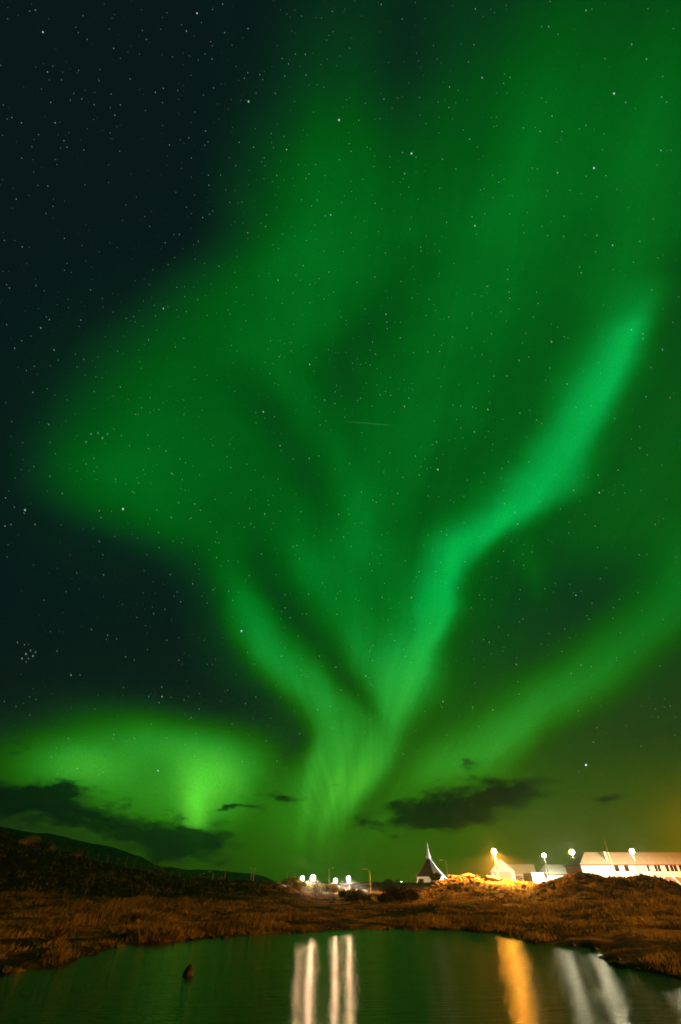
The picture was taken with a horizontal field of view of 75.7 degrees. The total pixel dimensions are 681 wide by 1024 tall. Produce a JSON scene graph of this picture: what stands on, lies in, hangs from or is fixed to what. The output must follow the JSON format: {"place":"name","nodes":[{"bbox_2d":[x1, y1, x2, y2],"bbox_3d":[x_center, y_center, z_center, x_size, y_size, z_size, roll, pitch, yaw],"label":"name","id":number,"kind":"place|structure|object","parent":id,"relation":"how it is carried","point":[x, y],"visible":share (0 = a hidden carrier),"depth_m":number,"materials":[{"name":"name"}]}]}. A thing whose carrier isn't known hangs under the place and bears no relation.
{"place":"outdoors","nodes":[
{"label":"outdoors","id":0,"kind":"place"},
{"bbox_2d":[1,827,199,878],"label":"mountain","id":1,"kind":"structure","parent":0,"point":[65,843],"depth_m":290.04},
{"bbox_2d":[189,869,274,881],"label":"hill","id":2,"kind":"structure","parent":0,"point":[230,876],"depth_m":370.81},
{"bbox_2d":[0,929,680,1023],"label":"pond water","id":3,"kind":"structure","parent":0,"point":[396,976],"depth_m":9.56,"materials":[{"name":"green liquid"}]},
{"bbox_2d":[0,965,12,972],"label":"boulder","id":4,"kind":"object","parent":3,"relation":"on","point":[6,966],"visible":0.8,"depth_m":10.89,"materials":[{"name":"brown stone"}]},
{"bbox_2d":[182,964,193,975],"bbox_3d":[-3.681,11.107,10.569,0.351,0.290,0.264,0,-41,0],"label":"boulder","id":5,"kind":"object","parent":3,"relation":"in","point":[189,970],"visible":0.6,"depth_m":10.54,"materials":[{"name":"brown stone"}]},
{"bbox_2d":[0,827,680,979],"bbox_3d":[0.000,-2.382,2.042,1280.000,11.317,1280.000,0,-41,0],"label":"ground","id":6,"kind":"structure","parent":0,"point":[28,959],"depth_m":41.47,"materials":[{"name":"brown plant"}]},
{"bbox_2d":[1,968,9,973],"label":"boulder","id":7,"kind":"object","parent":6,"relation":"on","point":[4,970],"visible":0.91,"depth_m":10.81,"materials":[{"name":"brown stone"}]},
{"bbox_2d":[16,835,34,845],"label":"boulder","id":8,"kind":"object","parent":6,"relation":"on","point":[28,840],"visible":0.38,"depth_m":66.36,"materials":[{"name":"brown stone"}]},
{"bbox_2d":[33,835,40,842],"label":"boulder","id":9,"kind":"object","parent":6,"relation":"on","point":[37,838],"visible":0.42,"depth_m":74.06,"materials":[{"name":"brown stone"}]},
{"bbox_2d":[45,842,55,850],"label":"boulder","id":10,"kind":"object","parent":6,"relation":"on","point":[50,846],"visible":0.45,"depth_m":73.49,"materials":[{"name":"brown stone"}]},
{"bbox_2d":[69,850,83,856],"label":"boulder","id":11,"kind":"object","parent":6,"relation":"on","point":[78,853],"visible":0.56,"depth_m":73.95,"materials":[{"name":"brown stone"}]},
{"bbox_2d":[281,876,301,886],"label":"shrub","id":12,"kind":"object","parent":6,"relation":"on","point":[289,881],"visible":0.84,"depth_m":75.76,"materials":[{"name":"green plant"}]},
{"bbox_2d":[290,880,307,889],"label":"shrub","id":13,"kind":"object","parent":6,"relation":"on","point":[302,885],"visible":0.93,"depth_m":68.01,"materials":[{"name":"green plant"}]},
{"bbox_2d":[300,883,314,892],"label":"shrub","id":14,"kind":"object","parent":6,"relation":"on","point":[306,890],"visible":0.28,"depth_m":72.49,"materials":[{"name":"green plant"}]},
{"bbox_2d":[305,880,320,883],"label":"shed","id":15,"kind":"structure","parent":6,"relation":"on","point":[314,882],"depth_m":161.89,"materials":[{"name":"white"}]},
{"bbox_2d":[308,882,327,893],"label":"shrub","id":16,"kind":"object","parent":6,"relation":"on","point":[316,888],"visible":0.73,"depth_m":69.17,"materials":[{"name":"green plant"}]},
{"bbox_2d":[323,883,343,893],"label":"shrub","id":17,"kind":"object","parent":6,"relation":"on","point":[333,888],"visible":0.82,"depth_m":68.09,"materials":[{"name":"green plant"}]},
{"bbox_2d":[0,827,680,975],"bbox_3d":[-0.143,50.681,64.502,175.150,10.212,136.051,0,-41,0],"label":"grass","id":18,"kind":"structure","parent":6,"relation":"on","point":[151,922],"depth_m":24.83,"materials":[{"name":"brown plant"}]},
{"bbox_2d":[337,888,348,899],"bbox_3d":[0.734,44.680,51.243,2.256,1.144,2.048,20,-45,-22],"label":"shrub","id":19,"kind":"object","parent":6,"relation":"on","point":[341,893],"visible":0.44,"depth_m":50.98,"materials":[{"name":"green plant"}]},
{"bbox_2d":[343,888,364,899],"bbox_3d":[1.798,43.309,49.659,2.922,1.242,1.810,0,-41,0],"label":"shrub","id":20,"kind":"object","parent":6,"relation":"on","point":[353,893],"visible":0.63,"depth_m":49.55,"materials":[{"name":"green plant"}]},
{"bbox_2d":[340,883,371,884],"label":"wall","id":21,"kind":"structure","parent":6,"relation":"on","point":[356,883],"depth_m":182.99,"materials":[{"name":"white"}]},
{"bbox_2d":[358,891,374,900],"bbox_3d":[2.876,42.234,48.046,1.919,0.996,1.958,0,-41,0],"label":"shrub","id":22,"kind":"object","parent":6,"relation":"on","point":[364,896],"visible":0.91,"depth_m":47.77,"materials":[{"name":"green plant"}]},
{"bbox_2d":[377,892,396,902],"bbox_3d":[4.762,40.168,45.662,2.023,0.885,2.157,-15,-43,17],"label":"shrub","id":23,"kind":"object","parent":6,"relation":"on","point":[385,897],"visible":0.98,"depth_m":45.22,"materials":[{"name":"green plant"}]},
{"bbox_2d":[382,879,393,882],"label":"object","id":24,"kind":"structure","parent":6,"relation":"on","point":[387,881],"depth_m":252.86,"materials":[{"name":"green plant"}]},
{"bbox_2d":[381,886,409,900],"bbox_3d":[5.875,40.575,46.618,3.065,1.490,3.044,-9,-41,10],"label":"shrub","id":25,"kind":"object","parent":6,"relation":"on","point":[398,894],"visible":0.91,"depth_m":46.06,"materials":[{"name":"green plant"}]},
{"bbox_2d":[402,888,421,900],"bbox_3d":[7.227,41.105,46.971,3.016,1.209,2.275,6,-41,-7],"label":"shrub","id":26,"kind":"object","parent":6,"relation":"on","point":[413,895],"visible":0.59,"depth_m":46.69,"materials":[{"name":"green plant"}]},
{"bbox_2d":[415,844,445,881],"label":"church","id":27,"kind":"structure","parent":6,"relation":"on","point":[427,867],"depth_m":277.00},
{"bbox_2d":[429,872,441,880],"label":"shrub","id":28,"kind":"object","parent":6,"relation":"on","point":[436,876],"visible":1,"depth_m":249.03,"materials":[{"name":"green plant"}]},
{"bbox_2d":[452,883,459,889],"bbox_3d":[14.450,46.692,54.672,1.197,0.703,0.955,-11,-42,12],"label":"boulder","id":29,"kind":"object","parent":6,"relation":"on","point":[455,886],"visible":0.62,"depth_m":54.53,"materials":[{"name":"brown stone"}]},
{"bbox_2d":[460,873,474,878],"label":"boulder","id":30,"kind":"object","parent":6,"relation":"on","point":[468,875],"visible":0.77,"depth_m":68.50,"materials":[{"name":"stone"}]},
{"bbox_2d":[484,875,504,882],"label":"boulder","id":31,"kind":"object","parent":6,"relation":"on","point":[490,878],"visible":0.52,"depth_m":67.51,"materials":[{"name":"stone"}]},
{"bbox_2d":[492,848,499,880],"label":"street lamp","id":32,"kind":"object","parent":6,"relation":"on","point":[494,853],"visible":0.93,"depth_m":68.83,"materials":[{"name":"white metal"}]},
{"bbox_2d":[489,859,535,881],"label":"gabled house","id":33,"kind":"structure","parent":6,"relation":"on","point":[506,871],"depth_m":132.71,"materials":[{"name":"paint"}]},
{"bbox_2d":[493,871,511,880],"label":"garage door","id":34,"kind":"structure","parent":33,"relation":"in","point":[505,875],"depth_m":131.67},
{"bbox_2d":[523,873,545,883],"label":"garage","id":35,"kind":"structure","parent":6,"relation":"on","point":[536,877],"depth_m":117.04,"materials":[{"name":"white paint"}]},
{"bbox_2d":[536,875,543,883],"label":"door","id":36,"kind":"structure","parent":35,"relation":"in","point":[539,878],"depth_m":116.60,"materials":[{"name":"white"}]},
{"bbox_2d":[537,865,566,881],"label":"building","id":37,"kind":"structure","parent":6,"relation":"on","point":[556,870],"depth_m":117.04,"materials":[{"name":"white paint"}]},
{"bbox_2d":[589,945,599,949],"bbox_3d":[8.647,14.865,14.936,0.305,0.178,0.274,28,-48,-29],"label":"boulder","id":38,"kind":"object","parent":6,"relation":"on","point":[591,947],"visible":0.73,"depth_m":14.88,"materials":[{"name":"brown stone"}]},
{"bbox_2d":[612,960,626,967],"bbox_3d":[7.425,12.081,11.679,0.338,0.192,0.252,0,-41,0],"label":"boulder","id":39,"kind":"object","parent":6,"relation":"on","point":[615,963],"visible":0.72,"depth_m":11.66,"materials":[{"name":"black stone"}]},
{"bbox_2d":[563,852,680,878],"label":"school building","id":40,"kind":"structure","parent":6,"relation":"on","point":[663,864],"depth_m":98.00,"materials":[{"name":"white paint"}]},
{"bbox_2d":[613,865,620,871],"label":"window","id":41,"kind":"structure","parent":40,"relation":"in","point":[616,867],"depth_m":97.00,"materials":[{"name":"brown glass"}]},
{"bbox_2d":[623,865,629,871],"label":"window","id":42,"kind":"structure","parent":40,"relation":"in","point":[626,867],"depth_m":97.00,"materials":[{"name":"brown glass"}]},
{"bbox_2d":[632,865,640,871],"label":"window","id":43,"kind":"structure","parent":40,"relation":"in","point":[634,867],"depth_m":97.00,"materials":[{"name":"white glass"}]},
{"bbox_2d":[639,865,646,871],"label":"window","id":44,"kind":"structure","parent":40,"relation":"in","point":[643,869],"depth_m":97.00,"materials":[{"name":"white glass"}]},
{"bbox_2d":[653,865,661,871],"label":"window","id":45,"kind":"structure","parent":40,"relation":"in","point":[657,868],"depth_m":97.00,"materials":[{"name":"brown glass"}]},
{"bbox_2d":[669,865,678,871],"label":"window","id":46,"kind":"structure","parent":40,"relation":"in","point":[673,868],"depth_m":97.00,"materials":[{"name":"brown glass"}]},
{"bbox_2d":[630,849,639,873],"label":"street lamp","id":47,"kind":"object","parent":6,"relation":"on","point":[632,851],"visible":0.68,"depth_m":88.30,"materials":[{"name":"white metal"}]},
{"bbox_2d":[665,875,680,883],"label":"entrance shed","id":48,"kind":"structure","parent":6,"relation":"on","point":[677,878],"depth_m":89.06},
{"bbox_2d":[0,0,680,881],"label":"sky","id":49,"kind":"structure","parent":0,"point":[340,340],"materials":[{"name":"green"}]}
]}

